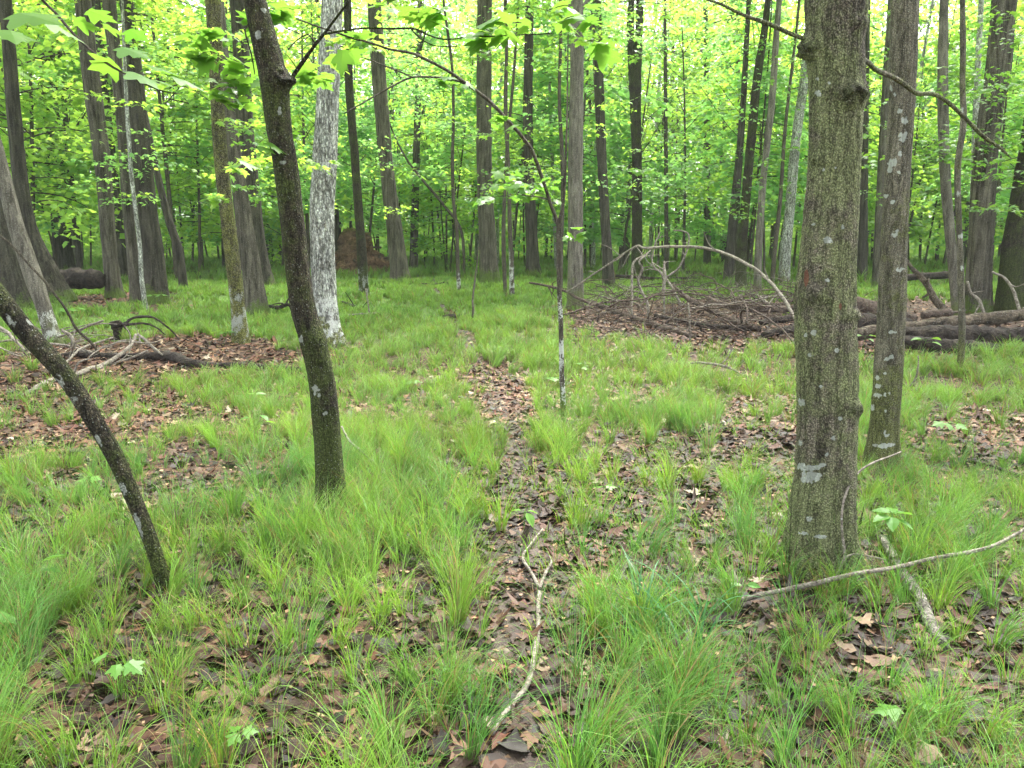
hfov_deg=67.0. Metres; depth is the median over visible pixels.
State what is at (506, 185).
understory sapling
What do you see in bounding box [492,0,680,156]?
understory sapling
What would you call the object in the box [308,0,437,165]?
maple sapling
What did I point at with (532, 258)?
oak tree
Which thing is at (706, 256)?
forest tree
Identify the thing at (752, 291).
dead branch
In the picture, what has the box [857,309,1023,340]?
fallen log
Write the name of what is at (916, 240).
understory sapling
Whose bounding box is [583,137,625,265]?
understory sapling
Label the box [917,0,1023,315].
maple tree
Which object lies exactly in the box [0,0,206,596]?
maple tree
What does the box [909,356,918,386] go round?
dead twig
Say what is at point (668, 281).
dead branch
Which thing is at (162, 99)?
forest tree
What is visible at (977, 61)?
beech tree
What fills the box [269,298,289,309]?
dead twig
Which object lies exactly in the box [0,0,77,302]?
oak tree
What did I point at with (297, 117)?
understory sapling
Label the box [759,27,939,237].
understory sapling
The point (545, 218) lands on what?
understory sapling
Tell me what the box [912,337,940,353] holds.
broadleaf seedling
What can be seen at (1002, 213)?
understory sapling
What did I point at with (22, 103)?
understory sapling
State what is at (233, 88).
forest tree
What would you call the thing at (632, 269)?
dead branch
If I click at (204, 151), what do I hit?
understory sapling
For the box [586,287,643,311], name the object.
dead branch
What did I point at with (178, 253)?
oak tree
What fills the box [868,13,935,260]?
understory sapling
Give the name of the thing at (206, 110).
understory sapling
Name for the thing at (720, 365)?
dead twig
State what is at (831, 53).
maple tree
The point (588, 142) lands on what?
understory sapling
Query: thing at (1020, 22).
understory sapling
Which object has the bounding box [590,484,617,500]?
maple seedling
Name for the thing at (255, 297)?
oak tree
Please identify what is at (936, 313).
fallen log
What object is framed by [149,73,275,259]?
understory sapling
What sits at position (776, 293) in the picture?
dead branch
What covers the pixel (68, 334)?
dead branch
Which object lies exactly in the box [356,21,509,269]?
understory sapling
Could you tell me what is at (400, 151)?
forest tree
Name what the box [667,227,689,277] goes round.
dead branch
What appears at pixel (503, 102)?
understory sapling
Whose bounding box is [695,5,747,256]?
forest tree
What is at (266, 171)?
understory sapling
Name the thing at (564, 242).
understory sapling
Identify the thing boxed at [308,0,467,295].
maple tree
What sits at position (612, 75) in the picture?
understory sapling
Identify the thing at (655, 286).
dead branch
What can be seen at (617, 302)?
dead branch
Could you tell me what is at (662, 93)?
forest tree
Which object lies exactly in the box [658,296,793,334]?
dead branch
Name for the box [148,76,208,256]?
understory sapling
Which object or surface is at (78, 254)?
forest tree
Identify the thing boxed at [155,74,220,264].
understory sapling
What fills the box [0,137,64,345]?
maple tree
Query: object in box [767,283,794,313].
dead branch
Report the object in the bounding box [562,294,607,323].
dead branch
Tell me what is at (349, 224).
understory sapling
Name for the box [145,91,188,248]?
understory sapling
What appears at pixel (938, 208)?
understory sapling
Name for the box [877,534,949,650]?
fallen branch
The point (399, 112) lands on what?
understory sapling
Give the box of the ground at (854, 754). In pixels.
[0,248,1023,767]
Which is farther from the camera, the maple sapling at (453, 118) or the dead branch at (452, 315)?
the maple sapling at (453, 118)
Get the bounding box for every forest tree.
[1,0,159,269]
[16,4,83,258]
[62,8,175,103]
[112,3,198,226]
[118,0,205,106]
[149,0,281,268]
[170,1,241,269]
[227,10,311,264]
[254,34,295,258]
[264,7,300,254]
[276,0,353,251]
[277,0,401,234]
[280,0,359,82]
[290,0,373,233]
[291,15,369,140]
[343,0,476,272]
[367,57,411,256]
[423,0,523,261]
[440,0,555,264]
[492,0,626,268]
[497,0,645,265]
[539,0,728,268]
[584,23,624,259]
[586,0,662,269]
[607,0,677,218]
[608,0,701,254]
[621,0,718,256]
[621,0,734,258]
[644,0,739,260]
[644,0,795,267]
[646,33,695,159]
[675,0,794,260]
[679,0,804,261]
[682,0,790,242]
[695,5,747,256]
[749,0,805,259]
[757,0,887,85]
[869,0,986,116]
[871,0,974,105]
[929,0,1021,138]
[956,36,974,257]
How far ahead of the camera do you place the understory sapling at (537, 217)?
45.17 m
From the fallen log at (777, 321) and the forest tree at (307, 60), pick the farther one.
the forest tree at (307, 60)
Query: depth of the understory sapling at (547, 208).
39.55 m
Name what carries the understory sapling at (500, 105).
on the ground at (854, 754)
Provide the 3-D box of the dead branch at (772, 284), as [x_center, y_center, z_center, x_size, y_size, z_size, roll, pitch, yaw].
[2.937,-1.962,13.459,0.808,1.375,5.035,-8,14,-38]
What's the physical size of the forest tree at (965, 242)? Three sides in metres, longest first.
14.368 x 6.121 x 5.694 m
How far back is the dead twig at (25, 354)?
9.39 m
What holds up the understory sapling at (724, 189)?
on the ground at (854, 754)
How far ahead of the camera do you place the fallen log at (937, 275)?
23.71 m
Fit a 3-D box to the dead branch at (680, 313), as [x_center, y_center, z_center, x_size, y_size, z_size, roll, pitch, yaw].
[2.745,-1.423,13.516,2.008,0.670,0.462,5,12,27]
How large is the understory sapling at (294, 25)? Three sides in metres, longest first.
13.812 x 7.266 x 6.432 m
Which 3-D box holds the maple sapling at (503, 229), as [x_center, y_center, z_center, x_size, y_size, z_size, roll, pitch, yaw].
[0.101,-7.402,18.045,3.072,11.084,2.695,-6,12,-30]
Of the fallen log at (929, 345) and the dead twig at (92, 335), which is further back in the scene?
the dead twig at (92, 335)
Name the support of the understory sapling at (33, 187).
on the ground at (854, 754)
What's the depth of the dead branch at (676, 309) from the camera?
13.19 m
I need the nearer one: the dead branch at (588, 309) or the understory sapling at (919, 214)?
the dead branch at (588, 309)
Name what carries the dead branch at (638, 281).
on the fallen log at (601, 306)
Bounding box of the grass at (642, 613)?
[0,251,1023,767]
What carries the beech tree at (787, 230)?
on the ground at (854, 754)
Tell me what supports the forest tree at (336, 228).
on the ground at (854, 754)
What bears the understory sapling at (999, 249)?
on the ground at (854, 754)
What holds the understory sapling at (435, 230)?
on the ground at (854, 754)
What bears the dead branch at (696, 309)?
on the dead branch at (766, 297)
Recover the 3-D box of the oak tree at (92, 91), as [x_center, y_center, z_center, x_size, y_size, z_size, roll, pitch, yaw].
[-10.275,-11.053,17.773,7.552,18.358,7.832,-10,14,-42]
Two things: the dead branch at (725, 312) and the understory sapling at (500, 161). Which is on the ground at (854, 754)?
the understory sapling at (500, 161)
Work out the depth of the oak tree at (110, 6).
17.64 m
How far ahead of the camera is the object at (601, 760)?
2.13 m
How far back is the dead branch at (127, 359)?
9.47 m
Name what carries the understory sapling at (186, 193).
on the ground at (854, 754)
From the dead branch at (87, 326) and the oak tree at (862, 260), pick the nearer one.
the dead branch at (87, 326)
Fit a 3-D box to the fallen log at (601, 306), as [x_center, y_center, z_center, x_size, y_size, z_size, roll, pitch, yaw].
[2.195,-1.446,14.972,0.261,0.334,6.917,-1,11,-7]
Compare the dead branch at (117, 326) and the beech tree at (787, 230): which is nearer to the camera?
the dead branch at (117, 326)
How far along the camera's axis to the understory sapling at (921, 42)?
38.30 m
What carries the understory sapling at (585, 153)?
on the ground at (854, 754)
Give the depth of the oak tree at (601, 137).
22.48 m
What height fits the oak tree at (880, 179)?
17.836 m
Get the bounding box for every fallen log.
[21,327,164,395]
[60,267,105,289]
[60,350,303,371]
[587,299,695,338]
[615,274,713,280]
[654,313,761,332]
[672,283,759,330]
[680,270,721,275]
[707,297,793,312]
[759,314,793,324]
[761,324,793,337]
[857,296,917,320]
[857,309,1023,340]
[857,313,912,327]
[905,324,1023,343]
[905,335,1023,357]
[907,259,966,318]
[907,271,948,280]
[920,308,952,318]
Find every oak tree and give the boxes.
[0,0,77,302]
[0,198,33,310]
[6,0,120,269]
[12,0,196,298]
[13,0,230,289]
[28,0,277,302]
[91,0,157,277]
[119,0,172,304]
[156,1,318,317]
[167,0,383,286]
[361,0,411,284]
[361,0,588,278]
[413,0,622,286]
[478,0,717,287]
[513,0,796,275]
[617,0,808,287]
[657,0,755,280]
[759,0,959,281]
[775,0,998,287]
[803,0,1023,313]
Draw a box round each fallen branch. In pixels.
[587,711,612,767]
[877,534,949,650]
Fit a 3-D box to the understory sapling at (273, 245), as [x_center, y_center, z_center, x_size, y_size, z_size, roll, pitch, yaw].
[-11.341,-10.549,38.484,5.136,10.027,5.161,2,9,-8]
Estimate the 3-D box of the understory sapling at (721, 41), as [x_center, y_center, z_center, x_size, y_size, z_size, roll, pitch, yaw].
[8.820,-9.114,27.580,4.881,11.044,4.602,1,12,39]
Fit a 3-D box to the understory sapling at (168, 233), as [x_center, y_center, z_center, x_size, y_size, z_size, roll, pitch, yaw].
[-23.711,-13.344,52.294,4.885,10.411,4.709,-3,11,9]
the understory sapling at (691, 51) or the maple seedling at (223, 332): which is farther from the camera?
the understory sapling at (691, 51)
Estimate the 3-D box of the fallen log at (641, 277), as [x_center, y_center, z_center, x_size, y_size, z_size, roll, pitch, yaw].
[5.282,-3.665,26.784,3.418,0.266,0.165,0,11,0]
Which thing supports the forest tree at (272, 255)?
on the ground at (854, 754)
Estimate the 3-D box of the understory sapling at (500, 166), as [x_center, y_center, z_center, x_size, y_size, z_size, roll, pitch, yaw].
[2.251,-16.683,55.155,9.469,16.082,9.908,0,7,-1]
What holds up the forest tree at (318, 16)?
on the ground at (854, 754)
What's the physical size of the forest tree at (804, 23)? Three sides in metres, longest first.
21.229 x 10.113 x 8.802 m
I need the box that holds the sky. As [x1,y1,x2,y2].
[0,0,1020,225]
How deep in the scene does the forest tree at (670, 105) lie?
51.91 m
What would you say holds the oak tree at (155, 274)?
on the ground at (854, 754)
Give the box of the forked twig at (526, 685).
[490,528,551,735]
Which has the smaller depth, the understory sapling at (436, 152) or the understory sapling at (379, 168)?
the understory sapling at (436, 152)
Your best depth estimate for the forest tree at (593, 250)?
35.69 m
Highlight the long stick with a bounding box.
[706,528,1023,614]
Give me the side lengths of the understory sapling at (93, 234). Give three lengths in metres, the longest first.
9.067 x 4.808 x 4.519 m
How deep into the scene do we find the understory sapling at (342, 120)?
27.47 m
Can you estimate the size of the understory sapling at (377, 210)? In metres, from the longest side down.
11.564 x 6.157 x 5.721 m
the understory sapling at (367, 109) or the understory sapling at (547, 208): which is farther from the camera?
the understory sapling at (547, 208)
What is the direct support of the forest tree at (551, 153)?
on the ground at (854, 754)
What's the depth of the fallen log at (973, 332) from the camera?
10.45 m
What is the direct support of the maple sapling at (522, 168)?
on the ground at (854, 754)
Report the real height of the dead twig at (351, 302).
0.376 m
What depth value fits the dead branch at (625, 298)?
12.66 m
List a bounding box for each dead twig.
[0,347,29,354]
[7,345,31,356]
[55,331,95,348]
[65,330,116,338]
[66,318,98,330]
[89,347,109,357]
[100,330,140,347]
[110,333,148,345]
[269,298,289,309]
[341,292,366,307]
[341,426,378,466]
[365,288,369,312]
[472,247,478,317]
[480,398,528,414]
[687,342,741,374]
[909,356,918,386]
[956,457,1023,478]
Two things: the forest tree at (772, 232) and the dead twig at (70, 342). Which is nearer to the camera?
the dead twig at (70, 342)
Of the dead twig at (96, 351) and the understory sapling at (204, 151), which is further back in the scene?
the understory sapling at (204, 151)
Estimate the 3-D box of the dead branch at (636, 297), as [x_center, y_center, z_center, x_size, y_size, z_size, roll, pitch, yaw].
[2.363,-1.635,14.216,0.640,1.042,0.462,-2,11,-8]
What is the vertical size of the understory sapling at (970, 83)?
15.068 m
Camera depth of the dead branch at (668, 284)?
14.32 m
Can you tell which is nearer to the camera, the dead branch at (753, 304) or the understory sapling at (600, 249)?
the dead branch at (753, 304)
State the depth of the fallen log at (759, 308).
12.94 m
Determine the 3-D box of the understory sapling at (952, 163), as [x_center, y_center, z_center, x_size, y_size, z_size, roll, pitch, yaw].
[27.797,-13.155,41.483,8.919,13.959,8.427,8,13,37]
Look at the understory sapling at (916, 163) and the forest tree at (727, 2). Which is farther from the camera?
the forest tree at (727, 2)
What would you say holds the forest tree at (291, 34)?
on the ground at (854, 754)
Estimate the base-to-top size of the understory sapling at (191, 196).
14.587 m
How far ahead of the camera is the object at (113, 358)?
8.86 m
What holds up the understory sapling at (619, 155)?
on the ground at (854, 754)
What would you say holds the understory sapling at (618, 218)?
on the ground at (854, 754)
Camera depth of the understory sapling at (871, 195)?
34.06 m
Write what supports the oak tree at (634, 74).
on the ground at (854, 754)
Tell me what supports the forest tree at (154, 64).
on the ground at (854, 754)
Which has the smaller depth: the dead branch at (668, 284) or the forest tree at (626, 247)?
the dead branch at (668, 284)
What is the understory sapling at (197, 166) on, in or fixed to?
on the ground at (854, 754)
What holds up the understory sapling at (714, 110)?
on the ground at (854, 754)
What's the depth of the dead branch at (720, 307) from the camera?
11.94 m
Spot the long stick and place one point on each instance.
(809, 584)
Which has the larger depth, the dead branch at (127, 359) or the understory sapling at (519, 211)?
the understory sapling at (519, 211)
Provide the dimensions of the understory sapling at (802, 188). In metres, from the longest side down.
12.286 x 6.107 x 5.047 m
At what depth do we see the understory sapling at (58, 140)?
31.68 m
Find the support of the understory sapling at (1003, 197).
on the ground at (854, 754)
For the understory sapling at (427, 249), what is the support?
on the ground at (854, 754)
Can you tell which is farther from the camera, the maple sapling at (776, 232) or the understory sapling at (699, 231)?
the understory sapling at (699, 231)
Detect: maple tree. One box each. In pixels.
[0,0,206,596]
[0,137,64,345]
[99,0,401,343]
[171,0,623,517]
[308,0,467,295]
[309,0,347,348]
[447,0,687,309]
[706,0,807,292]
[706,0,1011,579]
[857,0,919,474]
[884,7,1023,311]
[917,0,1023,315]
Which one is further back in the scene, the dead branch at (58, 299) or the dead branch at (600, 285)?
the dead branch at (600, 285)
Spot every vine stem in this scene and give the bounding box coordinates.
[836,451,901,574]
[842,553,886,581]
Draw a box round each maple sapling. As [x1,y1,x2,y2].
[63,0,195,308]
[296,6,587,419]
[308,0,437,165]
[343,0,554,274]
[364,0,596,292]
[424,0,626,293]
[445,0,547,295]
[498,0,586,295]
[537,0,656,283]
[619,0,728,273]
[621,0,878,282]
[954,0,966,374]
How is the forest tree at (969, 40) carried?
on the ground at (854, 754)
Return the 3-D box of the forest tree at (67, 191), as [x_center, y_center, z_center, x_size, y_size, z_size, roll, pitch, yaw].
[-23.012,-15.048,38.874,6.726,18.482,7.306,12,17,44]
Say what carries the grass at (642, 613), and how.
on the ground at (854, 754)
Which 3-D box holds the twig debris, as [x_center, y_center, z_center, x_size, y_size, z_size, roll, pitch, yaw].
[4.131,-1.428,15.068,6.963,1.397,9.289,2,11,12]
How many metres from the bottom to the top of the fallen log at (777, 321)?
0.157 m
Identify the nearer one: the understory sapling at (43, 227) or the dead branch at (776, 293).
the dead branch at (776, 293)
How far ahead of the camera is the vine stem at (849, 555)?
3.21 m
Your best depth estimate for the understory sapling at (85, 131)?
35.18 m
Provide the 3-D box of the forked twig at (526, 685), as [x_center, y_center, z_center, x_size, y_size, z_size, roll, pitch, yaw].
[0.076,0.862,3.060,0.141,0.051,1.631,1,11,5]
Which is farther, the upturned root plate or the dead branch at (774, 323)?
the upturned root plate
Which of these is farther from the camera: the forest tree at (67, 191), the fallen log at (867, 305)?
the forest tree at (67, 191)
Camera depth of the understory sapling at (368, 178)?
51.78 m
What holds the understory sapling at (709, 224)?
on the ground at (854, 754)
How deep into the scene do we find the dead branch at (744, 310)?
12.42 m
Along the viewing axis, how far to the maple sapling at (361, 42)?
5.94 m
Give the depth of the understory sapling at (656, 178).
52.69 m
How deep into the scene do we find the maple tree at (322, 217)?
10.91 m
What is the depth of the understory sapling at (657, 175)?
50.60 m
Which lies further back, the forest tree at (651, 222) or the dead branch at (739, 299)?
the forest tree at (651, 222)
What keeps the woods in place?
on the ground at (854, 754)
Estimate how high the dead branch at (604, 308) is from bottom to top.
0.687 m
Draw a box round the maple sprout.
[239,392,275,462]
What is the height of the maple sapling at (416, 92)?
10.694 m
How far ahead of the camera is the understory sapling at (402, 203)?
42.97 m
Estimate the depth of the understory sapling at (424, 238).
33.53 m
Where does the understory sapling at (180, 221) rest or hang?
on the ground at (854, 754)
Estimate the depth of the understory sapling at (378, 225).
33.88 m
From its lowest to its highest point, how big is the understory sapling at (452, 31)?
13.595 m
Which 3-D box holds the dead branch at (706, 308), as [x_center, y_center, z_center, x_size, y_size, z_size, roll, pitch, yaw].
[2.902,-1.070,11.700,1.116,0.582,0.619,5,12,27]
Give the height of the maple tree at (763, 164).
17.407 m
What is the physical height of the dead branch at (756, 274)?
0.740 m
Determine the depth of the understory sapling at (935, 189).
36.47 m
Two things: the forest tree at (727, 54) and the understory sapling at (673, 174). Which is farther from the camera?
the understory sapling at (673, 174)
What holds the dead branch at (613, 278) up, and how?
on the twig debris
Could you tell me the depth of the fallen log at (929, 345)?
10.20 m
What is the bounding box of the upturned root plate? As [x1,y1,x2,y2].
[335,227,389,273]
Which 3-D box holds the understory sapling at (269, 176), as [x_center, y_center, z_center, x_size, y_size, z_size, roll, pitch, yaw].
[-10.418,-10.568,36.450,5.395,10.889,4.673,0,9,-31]
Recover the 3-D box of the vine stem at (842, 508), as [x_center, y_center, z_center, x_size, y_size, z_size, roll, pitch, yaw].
[1.532,0.553,3.365,0.528,0.456,0.076,-10,14,-42]
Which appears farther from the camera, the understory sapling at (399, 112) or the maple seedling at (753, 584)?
the understory sapling at (399, 112)
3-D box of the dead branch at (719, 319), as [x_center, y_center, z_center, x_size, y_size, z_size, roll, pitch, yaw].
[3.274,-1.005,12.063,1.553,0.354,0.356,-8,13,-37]
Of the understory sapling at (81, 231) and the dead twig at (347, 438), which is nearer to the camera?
the dead twig at (347, 438)
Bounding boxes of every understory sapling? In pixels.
[0,0,153,247]
[0,0,157,247]
[0,28,84,217]
[0,39,67,184]
[0,44,74,164]
[0,49,90,269]
[1,1,164,244]
[2,28,98,228]
[14,2,117,223]
[23,0,220,230]
[24,3,181,218]
[24,122,49,242]
[30,1,293,279]
[35,69,99,265]
[42,113,94,257]
[68,104,159,217]
[79,197,135,249]
[117,0,272,278]
[139,0,314,192]
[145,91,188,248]
[146,82,235,258]
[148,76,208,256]
[149,1,311,252]
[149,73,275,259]
[150,116,201,258]
[152,20,216,267]
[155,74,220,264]
[155,148,197,256]
[159,118,212,261]
[172,119,213,228]
[174,0,266,198]
[208,0,413,266]
[232,25,316,265]
[234,86,308,241]
[252,9,316,180]
[253,0,380,213]
[262,70,311,263]
[273,76,382,222]
[294,25,379,224]
[303,0,416,268]
[311,7,393,229]
[335,25,424,238]
[340,73,381,223]
[341,109,382,231]
[342,74,409,251]
[344,92,407,249]
[347,108,466,258]
[348,24,446,192]
[353,0,501,265]
[353,61,449,253]
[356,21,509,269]
[357,17,441,163]
[365,58,474,265]
[370,108,444,231]
[394,93,447,256]
[395,48,473,259]
[398,80,478,270]
[402,53,501,258]
[403,81,503,254]
[405,35,524,267]
[405,211,461,252]
[406,2,514,271]
[419,190,462,255]
[438,58,546,255]
[438,92,515,243]
[443,18,596,256]
[449,148,493,251]
[463,16,615,229]
[469,14,584,266]
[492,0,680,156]
[492,60,523,229]
[493,100,555,258]
[493,106,546,228]
[495,93,567,257]
[500,51,587,258]
[502,1,659,255]
[513,139,593,258]
[515,75,587,258]
[517,88,565,258]
[533,23,644,272]
[535,45,626,244]
[535,75,661,233]
[543,7,663,267]
[555,143,599,259]
[559,45,694,270]
[564,52,646,221]
[565,0,708,274]
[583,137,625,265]
[587,0,735,265]
[610,117,650,259]
[620,3,739,271]
[621,108,698,256]
[642,19,729,260]
[642,55,745,260]
[642,100,692,255]
[643,120,694,243]
[660,12,764,255]
[660,66,756,248]
[663,116,724,260]
[666,0,808,262]
[680,2,805,271]
[680,165,721,227]
[683,0,808,274]
[693,119,749,262]
[698,24,808,273]
[709,0,937,196]
[711,1,868,227]
[714,109,778,262]
[728,63,804,255]
[749,119,807,268]
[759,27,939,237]
[771,99,807,260]
[778,1,883,202]
[801,0,931,245]
[868,0,951,262]
[868,2,1022,265]
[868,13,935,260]
[868,38,970,252]
[868,76,954,242]
[868,93,878,230]
[869,0,975,235]
[869,2,1005,261]
[871,0,1004,263]
[909,79,970,260]
[909,138,1014,244]
[911,142,938,259]
[915,137,940,258]
[917,0,1023,210]
[917,69,1023,262]
[922,34,1023,230]
[923,220,1003,249]
[925,0,1023,186]
[929,37,1023,255]
[930,0,1023,192]
[931,22,1023,230]
[933,2,1023,226]
[957,81,1008,256]
[961,34,1023,218]
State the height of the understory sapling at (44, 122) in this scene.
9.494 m
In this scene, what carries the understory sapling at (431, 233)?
on the ground at (854, 754)
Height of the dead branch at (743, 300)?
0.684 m
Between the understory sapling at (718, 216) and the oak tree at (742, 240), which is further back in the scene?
the understory sapling at (718, 216)
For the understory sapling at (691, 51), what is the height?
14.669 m
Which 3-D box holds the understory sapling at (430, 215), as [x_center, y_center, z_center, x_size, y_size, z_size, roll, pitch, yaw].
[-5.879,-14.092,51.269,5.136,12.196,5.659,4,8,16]
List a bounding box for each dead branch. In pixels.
[0,235,101,356]
[0,326,24,351]
[0,339,91,352]
[58,320,111,337]
[61,329,74,347]
[66,331,114,362]
[94,347,147,368]
[109,315,179,339]
[137,333,162,355]
[442,313,465,318]
[529,280,597,306]
[552,290,626,320]
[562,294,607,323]
[563,282,617,298]
[565,298,663,325]
[566,231,793,318]
[566,271,685,307]
[584,267,645,281]
[585,277,630,313]
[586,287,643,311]
[586,293,636,316]
[589,281,618,297]
[594,267,630,308]
[594,281,689,314]
[597,291,650,316]
[609,265,698,299]
[609,272,741,328]
[617,237,657,317]
[617,288,638,320]
[620,268,651,314]
[625,323,684,345]
[628,278,713,297]
[630,250,655,315]
[635,284,726,323]
[637,271,704,307]
[638,278,741,308]
[642,232,682,305]
[643,285,718,321]
[645,281,737,322]
[652,261,672,312]
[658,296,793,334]
[661,298,758,324]
[663,294,743,331]
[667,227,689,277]
[668,267,722,296]
[668,293,692,315]
[671,272,690,292]
[671,303,700,340]
[680,302,785,312]
[680,311,752,331]
[685,273,717,289]
[686,281,786,310]
[688,273,737,301]
[688,287,793,310]
[692,277,764,301]
[696,285,793,314]
[702,296,744,320]
[708,287,767,308]
[720,264,794,286]
[724,280,762,299]
[728,295,793,342]
[733,264,793,303]
[733,265,764,299]
[736,276,761,299]
[737,286,792,302]
[738,280,758,324]
[744,291,792,300]
[745,263,772,303]
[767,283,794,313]
[769,279,792,302]
[966,281,984,312]
[991,271,1023,309]
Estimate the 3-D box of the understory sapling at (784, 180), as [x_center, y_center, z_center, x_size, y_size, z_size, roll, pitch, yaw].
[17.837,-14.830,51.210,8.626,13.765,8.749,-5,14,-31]
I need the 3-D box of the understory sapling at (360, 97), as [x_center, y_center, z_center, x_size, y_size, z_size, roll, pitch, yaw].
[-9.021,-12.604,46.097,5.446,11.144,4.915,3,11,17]
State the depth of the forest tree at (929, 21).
30.95 m
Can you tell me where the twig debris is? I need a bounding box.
[565,282,876,342]
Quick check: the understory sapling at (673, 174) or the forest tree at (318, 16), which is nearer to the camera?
the forest tree at (318, 16)
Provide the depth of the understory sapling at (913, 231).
38.80 m
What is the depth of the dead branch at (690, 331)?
11.24 m
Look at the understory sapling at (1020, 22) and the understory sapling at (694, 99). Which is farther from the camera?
the understory sapling at (694, 99)
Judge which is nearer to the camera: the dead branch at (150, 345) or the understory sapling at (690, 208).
the dead branch at (150, 345)
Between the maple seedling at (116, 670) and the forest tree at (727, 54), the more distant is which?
the forest tree at (727, 54)
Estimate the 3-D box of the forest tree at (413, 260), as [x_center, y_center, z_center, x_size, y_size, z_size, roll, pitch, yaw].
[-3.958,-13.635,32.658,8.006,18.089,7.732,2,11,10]
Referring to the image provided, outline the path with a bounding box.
[432,278,561,767]
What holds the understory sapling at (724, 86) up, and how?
on the ground at (854, 754)
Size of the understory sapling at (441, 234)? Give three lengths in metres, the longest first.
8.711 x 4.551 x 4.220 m
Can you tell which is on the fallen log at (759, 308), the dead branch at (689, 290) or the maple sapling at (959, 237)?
the dead branch at (689, 290)
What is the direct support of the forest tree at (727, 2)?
on the ground at (854, 754)
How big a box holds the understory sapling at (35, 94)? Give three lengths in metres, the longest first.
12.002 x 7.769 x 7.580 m
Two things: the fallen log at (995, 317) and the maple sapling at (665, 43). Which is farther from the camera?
the maple sapling at (665, 43)
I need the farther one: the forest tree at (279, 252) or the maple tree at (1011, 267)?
the forest tree at (279, 252)
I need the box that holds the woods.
[6,0,1023,258]
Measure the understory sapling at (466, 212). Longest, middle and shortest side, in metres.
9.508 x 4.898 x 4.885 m
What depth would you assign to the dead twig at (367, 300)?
12.96 m
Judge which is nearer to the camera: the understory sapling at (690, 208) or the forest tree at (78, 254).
the forest tree at (78, 254)
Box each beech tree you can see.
[677,11,807,282]
[970,0,983,186]
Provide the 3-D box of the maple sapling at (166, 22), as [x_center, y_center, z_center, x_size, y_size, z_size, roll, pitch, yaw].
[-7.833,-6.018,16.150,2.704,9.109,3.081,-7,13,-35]
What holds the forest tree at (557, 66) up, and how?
on the ground at (854, 754)
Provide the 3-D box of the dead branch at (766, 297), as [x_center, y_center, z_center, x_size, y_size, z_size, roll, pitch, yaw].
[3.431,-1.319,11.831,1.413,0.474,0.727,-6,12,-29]
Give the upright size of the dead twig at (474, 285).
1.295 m
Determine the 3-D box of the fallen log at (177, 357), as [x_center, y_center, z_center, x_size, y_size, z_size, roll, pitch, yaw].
[-3.990,-0.289,9.451,3.304,0.170,0.495,2,11,13]
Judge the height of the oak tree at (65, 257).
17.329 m
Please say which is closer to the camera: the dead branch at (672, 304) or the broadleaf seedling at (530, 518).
the broadleaf seedling at (530, 518)
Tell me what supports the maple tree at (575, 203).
on the ground at (854, 754)
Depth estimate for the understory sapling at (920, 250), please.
50.63 m
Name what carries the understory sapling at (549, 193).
on the ground at (854, 754)
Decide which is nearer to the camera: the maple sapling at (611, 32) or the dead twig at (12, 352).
the dead twig at (12, 352)
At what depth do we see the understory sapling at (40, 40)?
28.09 m
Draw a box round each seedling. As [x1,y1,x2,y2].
[0,611,16,623]
[27,554,64,595]
[60,307,83,315]
[77,476,101,487]
[92,652,144,704]
[208,330,235,333]
[225,725,258,762]
[512,509,537,530]
[545,377,558,385]
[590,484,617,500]
[731,581,759,595]
[870,701,941,722]
[872,507,913,564]
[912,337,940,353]
[932,421,967,437]
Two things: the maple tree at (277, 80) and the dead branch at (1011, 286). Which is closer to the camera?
the maple tree at (277, 80)
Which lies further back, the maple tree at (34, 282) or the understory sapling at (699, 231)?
the understory sapling at (699, 231)
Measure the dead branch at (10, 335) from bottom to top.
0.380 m
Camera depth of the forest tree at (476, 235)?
41.26 m
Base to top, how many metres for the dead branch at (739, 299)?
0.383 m
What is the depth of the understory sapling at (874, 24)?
35.25 m
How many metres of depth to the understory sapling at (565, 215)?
47.10 m
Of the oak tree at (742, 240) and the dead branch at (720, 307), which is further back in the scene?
the oak tree at (742, 240)
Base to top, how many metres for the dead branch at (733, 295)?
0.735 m
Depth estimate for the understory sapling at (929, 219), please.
49.77 m
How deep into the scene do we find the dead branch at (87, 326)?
10.93 m
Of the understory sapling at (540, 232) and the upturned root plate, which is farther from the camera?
the understory sapling at (540, 232)
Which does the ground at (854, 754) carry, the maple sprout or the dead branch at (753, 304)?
the maple sprout
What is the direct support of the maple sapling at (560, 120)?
on the ground at (854, 754)
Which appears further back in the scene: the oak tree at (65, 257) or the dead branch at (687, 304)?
the oak tree at (65, 257)
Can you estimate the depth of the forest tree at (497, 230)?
38.00 m
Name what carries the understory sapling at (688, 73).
on the ground at (854, 754)
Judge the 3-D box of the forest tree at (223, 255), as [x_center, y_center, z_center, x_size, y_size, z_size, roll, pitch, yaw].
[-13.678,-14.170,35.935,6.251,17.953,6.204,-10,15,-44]
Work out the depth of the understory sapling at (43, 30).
23.03 m
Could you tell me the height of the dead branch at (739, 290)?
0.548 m
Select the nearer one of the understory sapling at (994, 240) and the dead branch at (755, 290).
the dead branch at (755, 290)
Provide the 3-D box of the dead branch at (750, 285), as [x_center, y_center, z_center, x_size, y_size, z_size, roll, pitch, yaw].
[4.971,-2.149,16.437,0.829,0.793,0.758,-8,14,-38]

